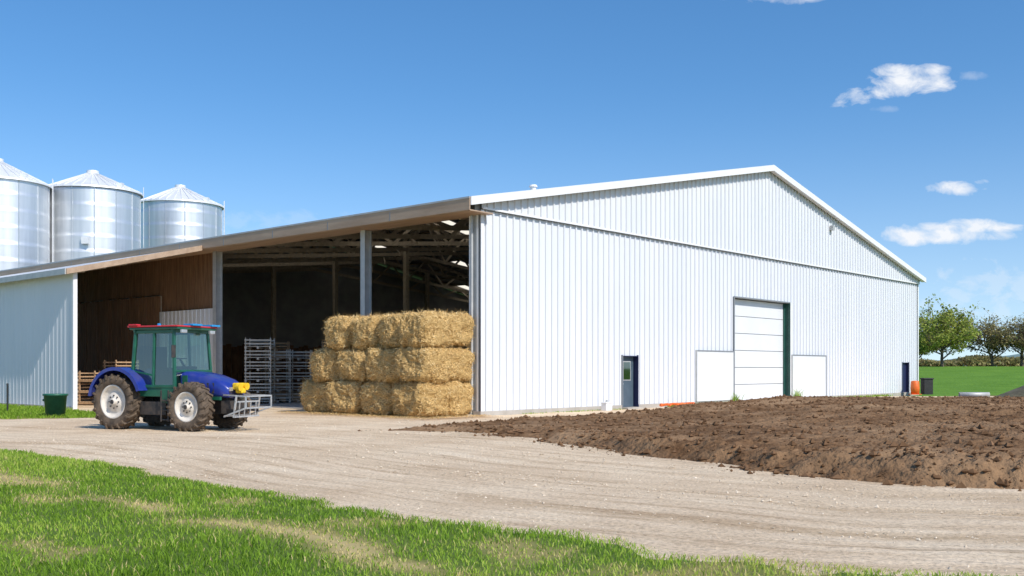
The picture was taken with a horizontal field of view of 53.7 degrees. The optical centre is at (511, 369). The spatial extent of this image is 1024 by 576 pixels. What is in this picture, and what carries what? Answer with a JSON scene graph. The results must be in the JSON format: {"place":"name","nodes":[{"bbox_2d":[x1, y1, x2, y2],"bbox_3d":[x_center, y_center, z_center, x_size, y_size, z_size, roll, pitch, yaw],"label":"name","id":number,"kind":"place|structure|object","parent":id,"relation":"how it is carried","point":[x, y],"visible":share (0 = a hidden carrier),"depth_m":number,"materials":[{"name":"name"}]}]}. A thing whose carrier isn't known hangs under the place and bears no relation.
{"place":"outdoors","nodes":[
{"label":"outdoors","id":0,"kind":"place"},
{"bbox_2d":[0,448,1017,575],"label":"lawn","id":1,"kind":"structure","parent":0,"point":[530,550],"depth_m":9.09,"materials":[{"name":"plant"}]},
{"bbox_2d":[0,396,1023,575],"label":"gravel yard","id":2,"kind":"structure","parent":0,"point":[661,531],"depth_m":13.33,"materials":[{"name":"beige gravel"}]},
{"bbox_2d":[0,404,95,418],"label":"grass verge","id":3,"kind":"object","parent":2,"relation":"on","point":[48,417],"depth_m":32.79,"materials":[{"name":"plant"}]},
{"bbox_2d":[7,383,8,410],"bbox_3d":[-18.700,1.050,37.500,0.086,1.100,0.090,0,0,0],"label":"bollard pipe","id":4,"kind":"object","parent":3,"relation":"on","point":[7,396],"visible":0.8,"depth_m":37.47,"materials":[{"name":"grey metal"}]},
{"bbox_2d":[42,394,67,415],"bbox_3d":[-15.310,1.180,33.900,0.820,0.740,0.800,0,0,0],"label":"green tub","id":5,"kind":"object","parent":3,"relation":"on","point":[55,404],"visible":0.92,"depth_m":33.62,"materials":[{"name":"plastic"}]},
{"bbox_2d":[77,371,78,403],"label":"pallet crates","id":6,"kind":"object","parent":2,"relation":"on","point":[77,386],"visible":0.13,"depth_m":45.56,"materials":[{"name":"brown wood"}]},
{"bbox_2d":[78,371,99,403],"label":"pallet crates","id":7,"kind":"object","parent":2,"relation":"on","point":[80,380],"visible":0.37,"depth_m":45.50,"materials":[{"name":"brown wood"}]},
{"bbox_2d":[0,245,201,408],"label":"lean to shed","id":8,"kind":"object","parent":2,"relation":"on","point":[38,333],"visible":0.92,"depth_m":43.01,"materials":[{"name":"white metal"}]},
{"bbox_2d":[103,360,138,369],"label":"pallet crates","id":9,"kind":"object","parent":2,"relation":"on","point":[116,362],"visible":0.09,"depth_m":47.03,"materials":[{"name":"brown wood"}]},
{"bbox_2d":[88,323,271,431],"bbox_3d":[-8.828,0.190,27.221,4.987,2.854,2.091,0,0,24],"label":"tractor","id":10,"kind":"object","parent":2,"relation":"on","point":[188,398],"visible":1,"depth_m":26.75,"materials":[{"name":"metal"}]},
{"bbox_2d":[298,377,334,412],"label":"hay bale","id":11,"kind":"object","parent":2,"relation":"on","point":[313,399],"visible":0.52,"depth_m":37.10,"materials":[{"name":"plant"}]},
{"bbox_2d":[308,347,341,382],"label":"hay bale","id":12,"kind":"object","parent":11,"relation":"on","point":[323,366],"visible":0.47,"depth_m":36.52,"materials":[{"name":"plant"}]},
{"bbox_2d":[323,378,367,414],"bbox_3d":[-5.714,0.993,36.331,2.182,1.603,1.728,0,-1,39],"label":"hay bale","id":13,"kind":"object","parent":2,"relation":"on","point":[341,396],"visible":0.67,"depth_m":35.72,"materials":[{"name":"plant"}]},
{"bbox_2d":[332,346,370,382],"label":"hay bale","id":14,"kind":"object","parent":13,"relation":"on","point":[351,363],"visible":0.54,"depth_m":35.47,"materials":[{"name":"plant"}]},
{"bbox_2d":[322,314,364,353],"bbox_3d":[-5.912,-1.303,36.632,1.687,1.580,1.760,2,0,42],"label":"hay bale","id":15,"kind":"object","parent":14,"relation":"on","point":[338,334],"visible":0.64,"depth_m":36.04,"materials":[{"name":"plant"}]},
{"bbox_2d":[348,311,384,349],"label":"hay bale","id":16,"kind":"object","parent":14,"relation":"on","point":[364,333],"visible":0.57,"depth_m":35.17,"materials":[{"name":"plant"}]},
{"bbox_2d":[356,380,396,415],"bbox_3d":[-4.294,0.997,35.207,2.229,1.580,1.760,2,0,44],"label":"hay bale","id":17,"kind":"object","parent":2,"relation":"on","point":[375,397],"visible":0.59,"depth_m":34.62,"materials":[{"name":"plant"}]},
{"bbox_2d":[361,346,407,383],"bbox_3d":[-4.143,-0.145,34.996,1.963,1.677,1.796,2,3,38],"label":"hay bale","id":18,"kind":"object","parent":17,"relation":"on","point":[379,363],"visible":0.63,"depth_m":34.45,"materials":[{"name":"plant"}]},
{"bbox_2d":[376,311,410,348],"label":"hay bale","id":19,"kind":"object","parent":18,"relation":"on","point":[388,327],"visible":0.45,"depth_m":34.31,"materials":[{"name":"plant"}]},
{"bbox_2d":[279,411,490,419],"bbox_3d":[-5.093,1.530,34.276,9.288,0.095,4.120,0,0,21],"label":"loose straw","id":20,"kind":"object","parent":2,"relation":"on","point":[394,416],"visible":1,"depth_m":33.78,"materials":[{"name":"beige plant"}]},
{"bbox_2d":[389,380,452,417],"bbox_3d":[-3.118,0.987,33.981,2.173,1.643,1.823,0,1,42],"label":"hay bale","id":21,"kind":"object","parent":2,"relation":"on","point":[416,399],"visible":0.91,"depth_m":33.39,"materials":[{"name":"plant"}]},
{"bbox_2d":[393,345,452,384],"bbox_3d":[-2.993,-0.157,33.859,1.983,1.603,1.728,2,0,40],"label":"hay bale","id":22,"kind":"object","parent":21,"relation":"on","point":[427,364],"visible":0.94,"depth_m":33.34,"materials":[{"name":"plant"}]},
{"bbox_2d":[398,308,451,348],"bbox_3d":[-2.925,-1.306,33.829,1.632,1.560,1.811,-1,1,38],"label":"hay bale","id":23,"kind":"object","parent":22,"relation":"on","point":[425,328],"visible":0.97,"depth_m":33.33,"materials":[{"name":"plant"}]},
{"bbox_2d":[439,380,474,416],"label":"hay bale","id":24,"kind":"object","parent":2,"relation":"on","point":[461,398],"visible":0.48,"depth_m":34.45,"materials":[{"name":"plant"}]},
{"bbox_2d":[443,346,474,381],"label":"hay bale","id":25,"kind":"object","parent":24,"relation":"on","point":[462,360],"visible":0.45,"depth_m":34.51,"materials":[{"name":"plant"}]},
{"bbox_2d":[429,308,476,348],"bbox_3d":[-2.200,-1.377,34.920,1.728,1.603,1.751,0,2,-45],"label":"hay bale","id":26,"kind":"object","parent":25,"relation":"on","point":[461,330],"visible":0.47,"depth_m":34.49,"materials":[{"name":"plant"}]},
{"bbox_2d":[601,400,612,410],"bbox_3d":[3.699,1.390,39.464,0.280,0.420,0.440,0,0,42],"label":"utility box","id":27,"kind":"object","parent":2,"relation":"on","point":[606,406],"visible":1,"depth_m":39.34,"materials":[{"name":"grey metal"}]},
{"bbox_2d":[659,402,694,406],"bbox_3d":[6.964,1.448,42.158,0.417,0.156,2.654,0,0,42],"label":"orange hose","id":28,"kind":"object","parent":2,"relation":"on","point":[664,404],"visible":0.73,"depth_m":41.81,"materials":[{"name":"plastic"}]},
{"bbox_2d":[522,389,892,413],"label":"weeds","id":29,"kind":"object","parent":2,"relation":"on","point":[796,394],"visible":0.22,"depth_m":49.85,"materials":[{"name":"green plant"}]},
{"bbox_2d":[392,396,1023,488],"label":"dirt mound","id":30,"kind":"object","parent":2,"relation":"on","point":[901,467],"visible":0.65,"depth_m":19.68,"materials":[{"name":"brown soil"}]},
{"bbox_2d":[358,394,1023,491],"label":"dirt clods","id":31,"kind":"object","parent":30,"relation":"on","point":[1000,482],"visible":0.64,"depth_m":21.87,"materials":[{"name":"brown soil"}]},
{"bbox_2d":[958,392,989,396],"bbox_3d":[25.992,1.420,56.889,1.600,0.300,0.300,0,0,8],"label":"drain pipe","id":32,"kind":"object","parent":30,"relation":"on","point":[972,394],"visible":0.89,"depth_m":56.78,"materials":[{"name":"grey metal"}]},
{"bbox_2d":[0,0,1023,359],"label":"sky","id":33,"kind":"structure","parent":0,"point":[905,118],"materials":[{"name":"blue"}]},
{"bbox_2d":[914,366,1023,395],"bbox_3d":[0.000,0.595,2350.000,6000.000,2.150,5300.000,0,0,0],"label":"ground","id":34,"kind":"structure","parent":0,"point":[956,380],"depth_m":96.72,"materials":[{"name":"green plant"}]},
{"bbox_2d":[0,158,52,269],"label":"grain silo","id":35,"kind":"object","parent":34,"relation":"on","point":[24,219],"visible":0.34,"depth_m":68.17,"materials":[{"name":"silver metal"}]},
{"bbox_2d":[49,170,143,262],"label":"grain silo","id":36,"kind":"object","parent":34,"relation":"on","point":[95,212],"visible":0.3,"depth_m":72.07,"materials":[{"name":"silver metal"}]},
{"bbox_2d":[141,184,224,247],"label":"grain silo","id":37,"kind":"object","parent":34,"relation":"on","point":[178,213],"visible":0.18,"depth_m":82.09,"materials":[{"name":"silver metal"}]},
{"bbox_2d":[0,165,925,415],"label":"metal barn","id":38,"kind":"structure","parent":34,"relation":"on","point":[768,281],"depth_m":47.43,"materials":[{"name":"white metal"}]},
{"bbox_2d":[244,338,274,403],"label":"pallet crates","id":39,"kind":"object","parent":38,"relation":"on","point":[258,369],"visible":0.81,"depth_m":45.84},
{"bbox_2d":[264,341,289,399],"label":"pallet crates","id":40,"kind":"object","parent":38,"relation":"on","point":[277,349],"visible":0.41,"depth_m":51.20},
{"bbox_2d":[265,349,292,402],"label":"pallet crates","id":41,"kind":"object","parent":38,"relation":"on","point":[290,379],"visible":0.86,"depth_m":47.24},
{"bbox_2d":[286,350,312,401],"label":"pallet crates","id":42,"kind":"object","parent":38,"relation":"on","point":[299,369],"visible":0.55,"depth_m":48.32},
{"bbox_2d":[305,350,309,380],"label":"pallet crates","id":43,"kind":"object","parent":38,"relation":"on","point":[306,360],"visible":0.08,"depth_m":49.57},
{"bbox_2d":[621,355,638,407],"bbox_3d":[4.769,0.470,41.591,0.270,2.140,1.140,0,0,42],"label":"entry door","id":44,"kind":"structure","parent":38,"relation":"in","point":[629,364],"depth_m":41.80,"materials":[{"name":"blue metal"}]},
{"bbox_2d":[735,299,782,399],"bbox_3d":[12.172,-0.925,50.237,0.050,4.950,5.660,0,0,42],"label":"sliding door","id":45,"kind":"structure","parent":38,"relation":"in","point":[758,325],"depth_m":50.30,"materials":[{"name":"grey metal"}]},
{"bbox_2d":[902,362,908,391],"bbox_3d":[24.835,0.505,64.094,0.220,1.990,1.180,0,0,42],"label":"side door","id":46,"kind":"structure","parent":38,"relation":"in","point":[905,366],"depth_m":64.44,"materials":[{"name":"blue metal"}]},
{"bbox_2d":[910,381,921,394],"bbox_3d":[25.100,1.120,63.000,0.600,0.860,0.600,0,0,0],"label":"orange barrel","id":47,"kind":"object","parent":34,"relation":"on","point":[915,387],"visible":1,"depth_m":62.78,"materials":[{"name":"plastic"}]},
{"bbox_2d":[920,378,933,393],"bbox_3d":[26.000,1.035,63.440,0.640,1.030,0.720,0,0,0],"label":"wheelie bin","id":48,"kind":"object","parent":34,"relation":"on","point":[926,385],"visible":0.96,"depth_m":63.12,"materials":[{"name":"grey plastic"}]},
{"bbox_2d":[919,314,934,357],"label":"leafy tree","id":49,"kind":"object","parent":34,"relation":"on","point":[923,353],"visible":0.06,"depth_m":148.20,"materials":[{"name":"green plant"}]},
{"bbox_2d":[919,294,982,366],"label":"leafy tree","id":50,"kind":"object","parent":34,"relation":"on","point":[950,331],"visible":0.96,"depth_m":139.11,"materials":[{"name":"green plant"}]},
{"bbox_2d":[919,354,1023,365],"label":"hedgerow","id":51,"kind":"object","parent":34,"relation":"on","point":[976,360],"visible":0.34,"depth_m":173.94,"materials":[{"name":"green plant"}]},
{"bbox_2d":[962,308,1023,365],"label":"budding tree","id":52,"kind":"object","parent":34,"relation":"on","point":[991,345],"visible":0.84,"depth_m":149.16,"materials":[{"name":"green plant"}]},
{"bbox_2d":[980,312,1023,365],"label":"budding tree","id":53,"kind":"object","parent":34,"relation":"on","point":[1020,350],"visible":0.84,"depth_m":147.72,"materials":[{"name":"green plant"}]},
{"bbox_2d":[996,385,1023,396],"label":"gravel track","id":54,"kind":"object","parent":34,"relation":"on","point":[1018,392],"visible":0.35,"depth_m":53.53,"materials":[{"name":"grey gravel"}]},
{"bbox_2d":[926,354,1019,365],"bbox_3d":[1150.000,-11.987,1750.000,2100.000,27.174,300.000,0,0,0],"label":"hills","id":55,"kind":"structure","parent":0,"point":[1016,355],"depth_m":1600.00,"materials":[{"name":"brown plant"}]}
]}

